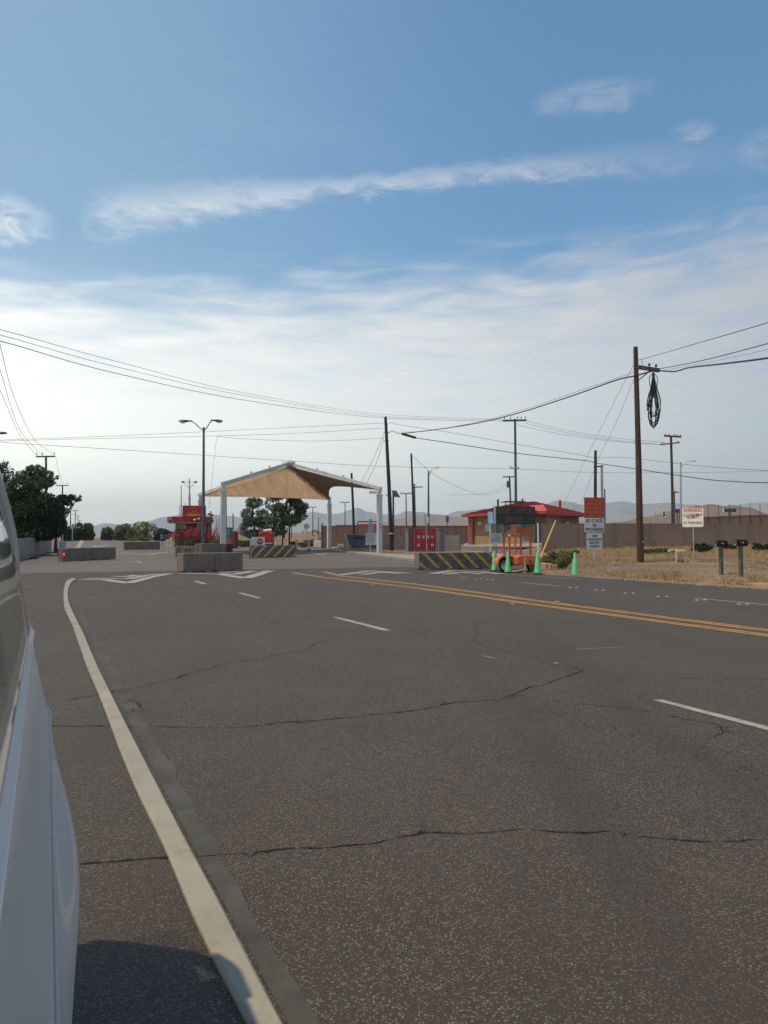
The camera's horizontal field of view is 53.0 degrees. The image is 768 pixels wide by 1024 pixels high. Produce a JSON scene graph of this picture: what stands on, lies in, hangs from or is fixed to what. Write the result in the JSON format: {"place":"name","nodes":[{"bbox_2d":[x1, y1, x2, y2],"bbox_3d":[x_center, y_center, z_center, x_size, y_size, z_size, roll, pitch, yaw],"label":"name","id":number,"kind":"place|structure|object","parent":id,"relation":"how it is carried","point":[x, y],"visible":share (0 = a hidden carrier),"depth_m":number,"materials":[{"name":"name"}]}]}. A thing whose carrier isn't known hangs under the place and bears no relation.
{"place":"outdoors","nodes":[
{"label":"outdoors","id":0,"kind":"place"},
{"bbox_2d":[57,514,279,537],"bbox_3d":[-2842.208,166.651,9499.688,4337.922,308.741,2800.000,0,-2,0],"label":"distant mountain","id":1,"kind":"structure","parent":0,"point":[161,522],"depth_m":8678.13,"materials":[{"name":"stone"}]},
{"bbox_2d":[280,508,438,532],"bbox_3d":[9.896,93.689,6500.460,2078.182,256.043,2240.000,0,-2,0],"label":"mountain range","id":2,"kind":"structure","parent":0,"point":[360,515],"depth_m":5892.53,"materials":[{"name":"stone"}]},
{"bbox_2d":[0,0,767,525],"label":"sky","id":3,"kind":"structure","parent":0,"point":[458,210],"materials":[{"name":"blue"}]},
{"bbox_2d":[20,540,767,1023],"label":"road","id":4,"kind":"structure","parent":0,"point":[510,924],"depth_m":4.66,"materials":[{"name":"asphalt"}]},
{"bbox_2d":[0,472,78,1023],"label":"parked van","id":5,"kind":"object","parent":4,"relation":"on","point":[39,890],"visible":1,"depth_m":1.18,"materials":[{"name":"paint"}]},
{"bbox_2d":[58,547,115,560],"bbox_3d":[-19.469,2.766,50.734,0.620,0.830,5.175,-1,-2,16],"label":"concrete barrier","id":6,"kind":"object","parent":4,"relation":"on","point":[87,554],"visible":0.92,"depth_m":50.29,"materials":[{"name":"concrete"}]},
{"bbox_2d":[123,542,159,549],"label":"concrete barrier","id":7,"kind":"object","parent":4,"relation":"on","point":[140,545],"visible":1,"depth_m":75.73,"materials":[{"name":"concrete"}]},
{"bbox_2d":[64,578,282,1023],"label":"road line","id":8,"kind":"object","parent":4,"relation":"on","point":[239,975],"depth_m":3.33,"materials":[{"name":"paint"}]},
{"bbox_2d":[175,546,194,556],"bbox_3d":[-14.182,2.969,58.172,2.505,0.854,2.523,0,-2,0],"label":"stone planter","id":9,"kind":"object","parent":4,"relation":"on","point":[184,549],"visible":0.27,"depth_m":56.96,"materials":[{"name":"stone"}]},
{"bbox_2d":[177,539,193,545],"bbox_3d":[-14.954,2.367,58.160,1.335,0.702,1.457,0,-2,0],"label":"planter shrub","id":10,"kind":"object","parent":9,"relation":"in","point":[186,542],"visible":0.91,"depth_m":57.79,"materials":[{"name":"green plant"}]},
{"bbox_2d":[180,527,201,545],"bbox_3d":[-15.079,1.938,60.471,1.638,1.658,1.248,0,-2,0],"label":"flowering shrub","id":11,"kind":"object","parent":4,"relation":"on","point":[187,535],"visible":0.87,"depth_m":60.28,"materials":[{"name":"plant"}]},
{"bbox_2d":[73,603,320,1023],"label":"gutter seal","id":12,"kind":"object","parent":4,"relation":"on","point":[289,997],"visible":1,"depth_m":3.52,"materials":[{"name":"concrete"}]},
{"bbox_2d":[179,419,222,543],"bbox_3d":[-13.169,-1.675,55.127,3.146,9.998,0.529,0,-2,-7],"label":"street lamp","id":13,"kind":"object","parent":4,"relation":"on","point":[203,429],"visible":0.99,"depth_m":55.06,"materials":[{"name":"metal"}]},
{"bbox_2d":[194,543,216,552],"bbox_3d":[-11.098,2.530,48.008,0.520,1.120,3.107,0,-2,4],"label":"concrete barrier","id":14,"kind":"object","parent":4,"relation":"on","point":[206,548],"visible":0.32,"depth_m":47.35,"materials":[{"name":"concrete"}]},
{"bbox_2d":[177,552,242,571],"bbox_3d":[-7.713,2.225,34.254,2.972,0.820,0.640,2,-3,-42],"label":"concrete barrier","id":15,"kind":"object","parent":4,"relation":"on","point":[205,562],"visible":0.98,"depth_m":33.91,"materials":[{"name":"concrete"}]},
{"bbox_2d":[207,526,217,541],"bbox_3d":[-13.492,1.895,60.503,0.918,1.744,1.135,0,-2,0],"label":"flowering shrub","id":16,"kind":"object","parent":4,"relation":"on","point":[213,536],"visible":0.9,"depth_m":60.35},
{"bbox_2d":[216,544,225,552],"bbox_3d":[-11.031,2.657,51.219,0.520,1.080,1.914,0,-2,7],"label":"concrete barrier","id":17,"kind":"object","parent":4,"relation":"on","point":[220,548],"visible":0.24,"depth_m":51.04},
{"bbox_2d":[27,562,414,582],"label":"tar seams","id":18,"kind":"object","parent":4,"relation":"on","point":[166,572],"visible":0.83,"depth_m":33.41,"materials":[{"name":"asphalt"}]},
{"bbox_2d":[226,527,232,551],"bbox_3d":[-11.694,2.277,58.206,0.414,2.206,0.600,0,-2,0],"label":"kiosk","id":19,"kind":"object","parent":4,"relation":"on","point":[229,544],"visible":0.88,"depth_m":57.95,"materials":[{"name":"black metal"}]},
{"bbox_2d":[232,530,237,547],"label":"red cabinet","id":20,"kind":"object","parent":4,"relation":"on","point":[235,538],"visible":0.46,"depth_m":79.97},
{"bbox_2d":[250,537,264,544],"bbox_3d":[-10.291,2.741,62.394,1.027,1.429,1.028,1,-2,-26],"label":"stop box","id":21,"kind":"object","parent":4,"relation":"on","point":[257,540],"visible":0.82,"depth_m":61.99,"materials":[{"name":"white paint"}]},
{"bbox_2d":[258,529,273,544],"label":"red cabinet","id":22,"kind":"object","parent":4,"relation":"on","point":[268,534],"visible":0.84,"depth_m":81.97,"materials":[{"name":"paint"}]},
{"bbox_2d":[249,545,295,557],"bbox_3d":[-8.191,2.908,56.733,3.451,0.920,0.570,1,-2,-29],"label":"concrete barrier","id":23,"kind":"object","parent":4,"relation":"on","point":[266,551],"visible":0.96,"depth_m":56.44,"materials":[{"name":"concrete"}]},
{"bbox_2d":[77,545,501,583],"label":"speed hump markings","id":24,"kind":"object","parent":4,"relation":"on","point":[221,573],"visible":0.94,"depth_m":31.76,"materials":[{"name":"white paint"}]},
{"bbox_2d":[52,587,767,863],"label":"road cracks","id":25,"kind":"object","parent":4,"relation":"on","point":[180,676],"visible":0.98,"depth_m":3.95,"materials":[{"name":"asphalt"}]},
{"bbox_2d":[414,552,491,569],"bbox_3d":[3.328,2.323,36.752,3.865,0.790,0.620,1,-2,-21],"label":"concrete barrier","id":26,"kind":"object","parent":4,"relation":"on","point":[443,560],"visible":0.98,"depth_m":36.46,"materials":[{"name":"concrete"}]},
{"bbox_2d":[195,573,767,729],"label":"lane markings","id":27,"kind":"object","parent":4,"relation":"on","point":[705,712],"visible":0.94,"depth_m":6.82,"materials":[{"name":"white paint"}]},
{"bbox_2d":[198,586,765,777],"bbox_3d":[-1.704,1.967,14.203,0.965,0.001,21.213,1,-2,-23],"label":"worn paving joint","id":28,"kind":"object","parent":4,"relation":"on","point":[528,702],"visible":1,"depth_m":6.74,"materials":[{"name":"asphalt"}]},
{"bbox_2d":[490,533,501,556],"bbox_3d":[5.577,1.923,38.443,0.615,1.700,0.066,0,-2,-6],"label":"notice sign","id":29,"kind":"object","parent":4,"relation":"on","point":[495,538],"visible":1,"depth_m":38.44,"materials":[{"name":"metal"}]},
{"bbox_2d":[503,551,512,572],"bbox_3d":[5.242,2.122,32.568,0.400,0.915,0.400,1,-2,-25],"label":"traffic cone","id":30,"kind":"object","parent":4,"relation":"on","point":[507,567],"visible":0.98,"depth_m":32.48,"materials":[{"name":"plastic"}]},
{"bbox_2d":[493,500,540,573],"bbox_3d":[5.710,1.041,33.050,1.902,3.106,1.860,0,-2,-7],"label":"message trailer","id":31,"kind":"object","parent":4,"relation":"on","point":[514,515],"visible":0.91,"depth_m":33.09,"materials":[{"name":"metal"}]},
{"bbox_2d":[290,572,767,635],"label":"yellow line markings","id":32,"kind":"object","parent":4,"relation":"on","point":[571,608],"visible":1,"depth_m":16.01,"materials":[{"name":"paint"}]},
{"bbox_2d":[532,552,542,574],"bbox_3d":[6.269,2.085,31.461,0.400,0.915,0.400,-2,-2,38],"label":"traffic cone","id":33,"kind":"object","parent":4,"relation":"on","point":[537,569],"visible":0.98,"depth_m":31.38,"materials":[{"name":"plastic"}]},
{"bbox_2d":[732,582,767,587],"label":"roadside curb","id":34,"kind":"structure","parent":4,"relation":"on","point":[763,585],"depth_m":22.86,"materials":[{"name":"beige concrete"}]},
{"bbox_2d":[337,547,468,554],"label":"island dirt","id":35,"kind":"structure","parent":0,"point":[404,552],"depth_m":65.52,"materials":[{"name":"soil"}]},
{"bbox_2d":[343,534,389,550],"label":"monument sign","id":36,"kind":"object","parent":35,"relation":"on","point":[353,542],"visible":0.72,"depth_m":68.72,"materials":[{"name":"concrete"}]},
{"bbox_2d":[357,521,376,533],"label":"pipe frame","id":37,"kind":"object","parent":35,"relation":"on","point":[364,525],"visible":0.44,"depth_m":73.96,"materials":[{"name":"metal"}]},
{"bbox_2d":[385,490,399,539],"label":"solar panel pole","id":38,"kind":"object","parent":35,"relation":"on","point":[395,494],"visible":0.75,"depth_m":76.00,"materials":[{"name":"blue metal"}]},
{"bbox_2d":[445,535,460,550],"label":"utility box","id":39,"kind":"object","parent":35,"relation":"on","point":[452,542],"depth_m":67.27,"materials":[{"name":"metal"}]},
{"bbox_2d":[52,533,767,588],"bbox_3d":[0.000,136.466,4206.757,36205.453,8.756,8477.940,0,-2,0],"label":"ground","id":40,"kind":"structure","parent":0,"point":[301,538],"depth_m":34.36,"materials":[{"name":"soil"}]},
{"bbox_2d":[0,461,17,484],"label":"tree","id":41,"kind":"object","parent":40,"relation":"on","point":[5,476],"visible":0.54,"depth_m":69.96,"materials":[{"name":"green plant"}]},
{"bbox_2d":[17,538,50,559],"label":"block wall","id":42,"kind":"structure","parent":40,"relation":"on","point":[30,547],"depth_m":57.09,"materials":[{"name":"concrete"}]},
{"bbox_2d":[4,479,64,541],"bbox_3d":[-27.956,0.517,60.017,6.214,6.183,4.724,0,-2,0],"label":"tree","id":43,"kind":"object","parent":40,"relation":"on","point":[27,499],"visible":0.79,"depth_m":59.19,"materials":[{"name":"green plant"}]},
{"bbox_2d":[13,464,58,509],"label":"tree","id":44,"kind":"object","parent":40,"relation":"on","point":[37,476],"visible":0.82,"depth_m":73.67,"materials":[{"name":"green plant"}]},
{"bbox_2d":[54,494,81,552],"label":"tree","id":45,"kind":"object","parent":40,"relation":"on","point":[66,500],"visible":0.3,"depth_m":65.91,"materials":[{"name":"green plant"}]},
{"bbox_2d":[60,525,76,540],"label":"tree","id":46,"kind":"object","parent":40,"relation":"on","point":[67,535],"visible":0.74,"depth_m":139.32,"materials":[{"name":"green plant"}]},
{"bbox_2d":[74,523,91,540],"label":"tree","id":47,"kind":"object","parent":40,"relation":"on","point":[81,534],"visible":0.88,"depth_m":149.45,"materials":[{"name":"green plant"}]},
{"bbox_2d":[84,522,95,539],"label":"tree","id":48,"kind":"object","parent":40,"relation":"on","point":[91,527],"visible":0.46,"depth_m":154.67,"materials":[{"name":"green plant"}]},
{"bbox_2d":[100,526,114,539],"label":"tree","id":49,"kind":"object","parent":40,"relation":"on","point":[107,533],"visible":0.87,"depth_m":154.37,"materials":[{"name":"green plant"}]},
{"bbox_2d":[112,523,131,540],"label":"tree","id":50,"kind":"object","parent":40,"relation":"on","point":[120,533],"visible":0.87,"depth_m":149.24,"materials":[{"name":"green plant"}]},
{"bbox_2d":[125,527,136,540],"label":"tree","id":51,"kind":"object","parent":40,"relation":"on","point":[130,534],"visible":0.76,"depth_m":145.31,"materials":[{"name":"green plant"}]},
{"bbox_2d":[132,521,158,540],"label":"tree","id":52,"kind":"object","parent":40,"relation":"on","point":[144,532],"visible":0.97,"depth_m":142.47,"materials":[{"name":"green plant"}]},
{"bbox_2d":[152,528,172,540],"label":"tree","id":53,"kind":"object","parent":40,"relation":"on","point":[156,536],"visible":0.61,"depth_m":149.29,"materials":[{"name":"green plant"}]},
{"bbox_2d":[167,502,212,553],"bbox_3d":[-16.342,1.405,65.090,3.649,4.438,4.633,0,-2,-13],"label":"gate booth","id":54,"kind":"object","parent":40,"relation":"on","point":[191,517],"visible":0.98,"depth_m":63.22,"materials":[{"name":"red paint"}]},
{"bbox_2d":[237,497,268,538],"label":"tree","id":55,"kind":"object","parent":40,"relation":"on","point":[251,520],"visible":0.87,"depth_m":97.60,"materials":[{"name":"green plant"}]},
{"bbox_2d":[263,497,309,544],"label":"tree","id":56,"kind":"object","parent":40,"relation":"on","point":[287,518],"visible":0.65,"depth_m":91.67,"materials":[{"name":"green plant"}]},
{"bbox_2d":[197,460,382,552],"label":"shade canopy","id":57,"kind":"object","parent":40,"relation":"on","point":[290,480],"visible":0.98,"depth_m":68.17,"materials":[{"name":"fabric"}]},
{"bbox_2d":[321,525,336,547],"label":"slat fence","id":58,"kind":"object","parent":40,"relation":"on","point":[334,536],"visible":0.64,"depth_m":79.93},
{"bbox_2d":[350,473,354,533],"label":"utility pole","id":59,"kind":"object","parent":40,"relation":"on","point":[353,513],"visible":0.79,"depth_m":87.95,"materials":[{"name":"brown wood"}]},
{"bbox_2d":[384,417,393,550],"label":"utility pole","id":60,"kind":"object","parent":40,"relation":"on","point":[390,521],"visible":0.93,"depth_m":67.97,"materials":[{"name":"brown wood"}]},
{"bbox_2d":[10,423,376,439],"bbox_3d":[-15.599,-6.598,64.248,32.147,2.884,2.115,1,-2,-18],"label":"overhead wire","id":61,"kind":"object","parent":60,"relation":"attached to","point":[188,432],"visible":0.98,"depth_m":64.92,"materials":[{"name":"metal"}]},
{"bbox_2d":[14,428,377,440],"bbox_3d":[-15.520,-6.364,64.000,32.146,2.477,1.610,1,-2,-18],"label":"overhead wire","id":62,"kind":"object","parent":60,"relation":"attached to","point":[190,436],"visible":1,"depth_m":64.64,"materials":[{"name":"metal"}]},
{"bbox_2d":[4,442,752,472],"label":"overhead wire","id":63,"kind":"object","parent":60,"relation":"attached to","point":[358,465],"visible":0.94,"depth_m":73.50,"materials":[{"name":"rubber"}]},
{"bbox_2d":[390,422,767,470],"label":"overhead wire","id":64,"kind":"object","parent":60,"relation":"attached to","point":[583,455],"visible":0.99,"depth_m":69.15,"materials":[{"name":"rubber"}]},
{"bbox_2d":[394,534,402,549],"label":"block wall","id":65,"kind":"structure","parent":40,"relation":"on","point":[398,543],"depth_m":69.84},
{"bbox_2d":[336,525,472,543],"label":"slat fence","id":66,"kind":"object","parent":40,"relation":"on","point":[399,531],"visible":0.41,"depth_m":102.95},
{"bbox_2d":[405,528,414,550],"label":"block pillar","id":67,"kind":"structure","parent":40,"relation":"on","point":[409,539],"depth_m":65.73,"materials":[{"name":"concrete"}]},
{"bbox_2d":[410,453,422,528],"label":"utility pole","id":68,"kind":"object","parent":40,"relation":"on","point":[413,506],"visible":0.88,"depth_m":83.99,"materials":[{"name":"brown wood"}]},
{"bbox_2d":[435,528,445,550],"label":"block pillar","id":69,"kind":"structure","parent":40,"relation":"on","point":[440,539],"depth_m":65.74,"materials":[{"name":"concrete"}]},
{"bbox_2d":[463,542,541,546],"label":"building pad","id":70,"kind":"object","parent":40,"relation":"on","point":[501,545],"visible":0.41,"depth_m":82.06,"materials":[{"name":"concrete"}]},
{"bbox_2d":[502,416,526,500],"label":"utility pole","id":71,"kind":"object","parent":40,"relation":"on","point":[515,468],"visible":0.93,"depth_m":104.16,"materials":[{"name":"wood"}]},
{"bbox_2d":[0,341,477,420],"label":"overhead wire","id":72,"kind":"object","parent":71,"relation":"attached to","point":[197,391],"visible":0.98,"depth_m":46.94,"materials":[{"name":"rubber"}]},
{"bbox_2d":[1,335,479,419],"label":"overhead wire","id":73,"kind":"object","parent":71,"relation":"attached to","point":[194,385],"visible":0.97,"depth_m":45.92,"materials":[{"name":"rubber"}]},
{"bbox_2d":[0,329,487,418],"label":"overhead wire","id":74,"kind":"object","parent":71,"relation":"attached to","point":[196,382],"visible":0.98,"depth_m":45.55,"materials":[{"name":"metal"}]},
{"bbox_2d":[461,498,583,544],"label":"guard building","id":75,"kind":"structure","parent":40,"relation":"on","point":[478,529],"depth_m":88.01,"materials":[{"name":"beige brick"}]},
{"bbox_2d":[540,563,557,569],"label":"broken curb","id":76,"kind":"structure","parent":40,"relation":"on","point":[549,566],"depth_m":34.78,"materials":[{"name":"beige concrete"}]},
{"bbox_2d":[548,549,573,568],"bbox_3d":[7.840,2.082,34.013,1.243,0.904,1.074,0,-2,0],"label":"bush","id":77,"kind":"object","parent":40,"relation":"on","point":[560,558],"visible":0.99,"depth_m":33.88,"materials":[{"name":"green plant"}]},
{"bbox_2d":[571,552,578,573],"bbox_3d":[7.544,2.051,30.427,0.400,0.915,0.400,0,-2,-11],"label":"traffic cone","id":78,"kind":"object","parent":40,"relation":"on","point":[574,568],"visible":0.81,"depth_m":30.35,"materials":[{"name":"green plastic"}]},
{"bbox_2d":[584,497,603,558],"bbox_3d":[11.442,1.010,41.930,1.196,3.603,0.090,0,-2,-14],"label":"road sign","id":79,"kind":"object","parent":40,"relation":"on","point":[593,514],"visible":0.99,"depth_m":41.90,"materials":[{"name":"white"}]},
{"bbox_2d":[593,450,597,497],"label":"utility pole","id":80,"kind":"object","parent":40,"relation":"on","point":[595,474],"visible":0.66,"depth_m":72.04,"materials":[{"name":"brown wood"}]},
{"bbox_2d":[418,438,767,482],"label":"overhead wire","id":81,"kind":"object","parent":80,"relation":"attached to","point":[599,463],"visible":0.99,"depth_m":66.52,"materials":[{"name":"rubber"}]},
{"bbox_2d":[598,465,605,522],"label":"lamp pole","id":82,"kind":"object","parent":40,"relation":"on","point":[601,468],"visible":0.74,"depth_m":72.58,"materials":[{"name":"metal"}]},
{"bbox_2d":[633,346,659,561],"bbox_3d":[13.660,-2.888,40.130,1.443,11.523,0.400,0,-2,0],"label":"utility pole","id":83,"kind":"object","parent":40,"relation":"on","point":[639,519],"visible":0.95,"depth_m":40.04,"materials":[{"name":"brown wood"}]},
{"bbox_2d":[404,369,655,433],"bbox_3d":[8.876,-7.029,54.556,3.036,0.846,30.847,1,-2,-22],"label":"overhead wire","id":84,"kind":"object","parent":83,"relation":"attached to","point":[548,403],"visible":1,"depth_m":51.78,"materials":[{"name":"rubber"}]},
{"bbox_2d":[646,372,660,428],"bbox_3d":[14.018,-5.811,40.049,0.758,2.957,0.214,0,-2,0],"label":"cable coil","id":85,"kind":"object","parent":84,"relation":"hanging from","point":[653,392],"visible":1,"depth_m":40.03,"materials":[{"name":"rubber"}]},
{"bbox_2d":[640,322,767,359],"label":"overhead wire","id":86,"kind":"object","parent":83,"relation":"attached to","point":[709,339],"visible":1,"depth_m":28.82,"materials":[{"name":"rubber"}]},
{"bbox_2d":[657,357,767,371],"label":"overhead wire","id":87,"kind":"object","parent":83,"relation":"attached to","point":[717,364],"visible":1,"depth_m":29.80,"materials":[{"name":"rubber"}]},
{"bbox_2d":[660,343,767,368],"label":"overhead wire","id":88,"kind":"object","parent":83,"relation":"attached to","point":[717,356],"visible":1,"depth_m":29.38,"materials":[{"name":"rubber"}]},
{"bbox_2d":[525,549,767,589],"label":"stones","id":89,"kind":"object","parent":40,"relation":"on","point":[719,582],"visible":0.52,"depth_m":32.06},
{"bbox_2d":[541,523,767,551],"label":"wall","id":90,"kind":"structure","parent":40,"relation":"on","point":[574,535],"depth_m":61.53,"materials":[{"name":"concrete"}]},
{"bbox_2d":[644,548,673,553],"bbox_3d":[17.234,2.490,48.676,1.846,0.469,2.080,-1,-2,35],"label":"bush","id":91,"kind":"object","parent":40,"relation":"on","point":[658,550],"visible":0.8,"depth_m":48.34,"materials":[{"name":"green plant"}]},
{"bbox_2d":[660,434,680,522],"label":"utility pole","id":92,"kind":"object","parent":40,"relation":"on","point":[671,470],"visible":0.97,"depth_m":95.07,"materials":[{"name":"brown wood"}]},
{"bbox_2d":[667,549,685,562],"bbox_3d":[15.275,2.291,39.950,0.769,0.701,0.920,0,-2,-8],"label":"bench frame","id":93,"kind":"object","parent":40,"relation":"on","point":[679,551],"visible":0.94,"depth_m":39.55,"materials":[{"name":"beige paint"}]},
{"bbox_2d":[680,461,695,522],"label":"street lamp","id":94,"kind":"object","parent":40,"relation":"on","point":[681,491],"visible":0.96,"depth_m":88.05,"materials":[{"name":"metal"}]},
{"bbox_2d":[682,508,703,562],"bbox_3d":[15.783,1.272,39.291,0.090,2.955,1.114,2,-3,-42],"label":"warning sign","id":95,"kind":"object","parent":40,"relation":"on","point":[692,517],"visible":1,"depth_m":39.27,"materials":[{"name":"metal"}]},
{"bbox_2d":[691,543,713,552],"bbox_3d":[21.156,2.377,51.269,1.461,0.729,1.320,-1,-2,17],"label":"bush","id":96,"kind":"object","parent":40,"relation":"on","point":[702,547],"visible":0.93,"depth_m":50.94,"materials":[{"name":"green plant"}]},
{"bbox_2d":[713,540,727,574],"bbox_3d":[12.120,1.739,27.709,0.510,1.454,0.196,1,-2,-20],"label":"mailbox","id":97,"kind":"object","parent":40,"relation":"on","point":[720,544],"visible":0.78,"depth_m":27.67,"materials":[{"name":"black metal"}]},
{"bbox_2d":[697,504,767,522],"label":"building","id":98,"kind":"structure","parent":40,"relation":"on","point":[742,519],"depth_m":77.99,"materials":[{"name":"metal"}]},
{"bbox_2d":[733,539,747,576],"bbox_3d":[12.365,1.689,26.705,0.510,1.495,0.196,1,-2,-20],"label":"mailbox","id":99,"kind":"object","parent":40,"relation":"on","point":[740,542],"visible":0.78,"depth_m":26.66,"materials":[{"name":"black metal"}]},
{"bbox_2d":[751,543,767,550],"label":"bush","id":100,"kind":"object","parent":40,"relation":"on","point":[757,546],"visible":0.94,"depth_m":50.69,"materials":[{"name":"green plant"}]},
{"bbox_2d":[327,547,502,560],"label":"sidewalk","id":101,"kind":"structure","parent":0,"point":[399,556],"depth_m":59.10,"materials":[{"name":"concrete"}]},
{"bbox_2d":[365,519,376,553],"bbox_3d":[-1.011,1.905,59.966,0.896,2.722,0.084,0,-2,-10],"label":"notice sign","id":102,"kind":"object","parent":101,"relation":"on","point":[371,537],"visible":1,"depth_m":59.94,"materials":[{"name":"metal"}]},
{"bbox_2d":[420,514,428,548],"bbox_3d":[2.752,1.677,51.941,0.660,3.029,0.070,1,-2,-25],"label":"stop sign","id":103,"kind":"object","parent":101,"relation":"on","point":[424,519],"visible":0.88,"depth_m":51.97,"materials":[{"name":"metal"}]},
{"bbox_2d":[414,529,435,551],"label":"information board","id":104,"kind":"object","parent":101,"relation":"on","point":[419,540],"visible":0.98,"depth_m":65.37,"materials":[{"name":"red"}]},
{"bbox_2d":[372,514,610,525],"bbox_3d":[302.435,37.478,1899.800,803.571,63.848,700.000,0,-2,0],"label":"hill","id":105,"kind":"structure","parent":0,"point":[437,520],"depth_m":1722.43,"materials":[{"name":"grey"}]},
{"bbox_2d":[446,501,767,522],"bbox_3d":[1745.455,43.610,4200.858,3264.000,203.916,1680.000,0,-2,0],"label":"mountain ridge","id":106,"kind":"structure","parent":0,"point":[622,511],"depth_m":3834.76,"materials":[{"name":"stone"}]},
{"bbox_2d":[613,504,767,522],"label":"hill","id":107,"kind":"structure","parent":0,"point":[713,510],"depth_m":805.60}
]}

